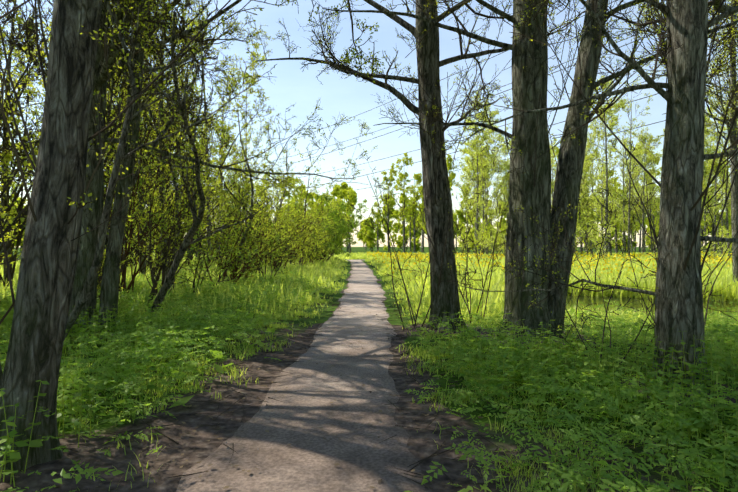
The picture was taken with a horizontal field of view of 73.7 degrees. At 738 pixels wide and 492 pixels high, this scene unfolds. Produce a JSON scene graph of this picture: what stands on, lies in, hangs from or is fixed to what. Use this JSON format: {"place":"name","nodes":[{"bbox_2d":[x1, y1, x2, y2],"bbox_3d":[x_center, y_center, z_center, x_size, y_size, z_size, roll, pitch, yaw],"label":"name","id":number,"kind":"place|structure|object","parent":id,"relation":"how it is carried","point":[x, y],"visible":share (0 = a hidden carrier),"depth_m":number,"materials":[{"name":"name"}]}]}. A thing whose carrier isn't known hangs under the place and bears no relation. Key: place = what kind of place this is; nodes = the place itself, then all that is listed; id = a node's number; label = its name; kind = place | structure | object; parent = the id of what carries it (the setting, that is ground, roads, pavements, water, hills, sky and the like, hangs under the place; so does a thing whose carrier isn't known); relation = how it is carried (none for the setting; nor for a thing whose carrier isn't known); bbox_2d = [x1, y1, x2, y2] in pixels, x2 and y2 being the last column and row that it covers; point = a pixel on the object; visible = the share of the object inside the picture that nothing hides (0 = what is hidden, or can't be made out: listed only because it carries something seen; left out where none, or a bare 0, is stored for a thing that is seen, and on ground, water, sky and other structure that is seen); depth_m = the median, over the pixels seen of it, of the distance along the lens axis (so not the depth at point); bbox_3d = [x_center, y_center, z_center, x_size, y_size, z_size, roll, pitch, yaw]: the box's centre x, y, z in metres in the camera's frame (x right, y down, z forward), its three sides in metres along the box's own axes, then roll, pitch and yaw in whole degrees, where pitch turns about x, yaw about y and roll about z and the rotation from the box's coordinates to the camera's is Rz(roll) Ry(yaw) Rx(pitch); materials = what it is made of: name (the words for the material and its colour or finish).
{"place":"outdoors","nodes":[
{"label":"outdoors","id":0,"kind":"place"},
{"bbox_2d":[176,260,424,491],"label":"path","id":1,"kind":"structure","parent":0,"point":[310,460],"depth_m":4.00,"materials":[{"name":"grey asphalt"}]},
{"bbox_2d":[0,247,737,491],"bbox_3d":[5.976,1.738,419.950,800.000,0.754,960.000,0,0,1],"label":"ground","id":2,"kind":"structure","parent":0,"point":[419,447],"depth_m":4.02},
{"bbox_2d":[16,0,153,88],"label":"tree","id":3,"kind":"object","parent":2,"relation":"on","point":[144,35],"visible":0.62,"depth_m":6.79,"materials":[{"name":"green plant"}]},
{"bbox_2d":[0,0,273,284],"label":"trees","id":4,"kind":"object","parent":2,"relation":"on","point":[31,45],"visible":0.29,"depth_m":16.36,"materials":[{"name":"green plant"}]},
{"bbox_2d":[0,0,367,339],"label":"thicket bush","id":5,"kind":"object","parent":2,"relation":"on","point":[263,241],"visible":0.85,"depth_m":12.40,"materials":[{"name":"green plant"}]},
{"bbox_2d":[0,0,385,476],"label":"forked tree","id":6,"kind":"object","parent":2,"relation":"on","point":[40,305],"visible":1,"depth_m":3.17,"materials":[{"name":"brown plant"}]},
{"bbox_2d":[35,0,387,336],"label":"tree","id":7,"kind":"object","parent":2,"relation":"on","point":[109,291],"visible":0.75,"depth_m":8.00,"materials":[{"name":"green plant"}]},
{"bbox_2d":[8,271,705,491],"bbox_3d":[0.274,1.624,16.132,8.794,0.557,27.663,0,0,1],"label":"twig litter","id":8,"kind":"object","parent":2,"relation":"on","point":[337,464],"visible":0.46,"depth_m":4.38,"materials":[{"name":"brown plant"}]},
{"bbox_2d":[0,129,731,253],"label":"tree belt","id":9,"kind":"object","parent":2,"relation":"on","point":[344,190],"visible":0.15,"depth_m":109.77,"materials":[{"name":"green plant"}]},
{"bbox_2d":[0,251,737,491],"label":"grass and herbs","id":10,"kind":"structure","parent":2,"relation":"on","point":[296,285],"depth_m":5.03,"materials":[{"name":"green plant"}]},
{"bbox_2d":[248,0,580,330],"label":"tree","id":11,"kind":"object","parent":2,"relation":"on","point":[444,295],"visible":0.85,"depth_m":8.27,"materials":[{"name":"brown plant"}]},
{"bbox_2d":[172,0,737,200],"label":"power line","id":12,"kind":"object","parent":2,"relation":"on","point":[461,107],"visible":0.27,"depth_m":123.88,"materials":[{"name":"black metal"}]},
{"bbox_2d":[271,156,737,376],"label":"bush saplings","id":13,"kind":"object","parent":2,"relation":"on","point":[338,242],"visible":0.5,"depth_m":8.69,"materials":[{"name":"green plant"}]},
{"bbox_2d":[295,0,737,340],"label":"forked tree","id":14,"kind":"object","parent":2,"relation":"on","point":[530,74],"visible":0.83,"depth_m":7.42,"materials":[{"name":"brown plant"}]},
{"bbox_2d":[430,0,737,395],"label":"tree","id":15,"kind":"object","parent":2,"relation":"on","point":[677,294],"visible":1,"depth_m":4.73,"materials":[{"name":"grey plant"}]},
{"bbox_2d":[453,0,737,281],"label":"trees","id":16,"kind":"object","parent":2,"relation":"on","point":[588,205],"visible":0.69,"depth_m":52.29,"materials":[{"name":"green plant"}]},
{"bbox_2d":[0,0,737,246],"label":"sky","id":17,"kind":"structure","parent":0,"point":[350,97],"materials":[{"name":"blue"}]},
{"bbox_2d":[565,295,737,315],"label":"grass","id":18,"kind":"structure","parent":0,"point":[635,304],"depth_m":14.34,"materials":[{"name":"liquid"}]}
]}

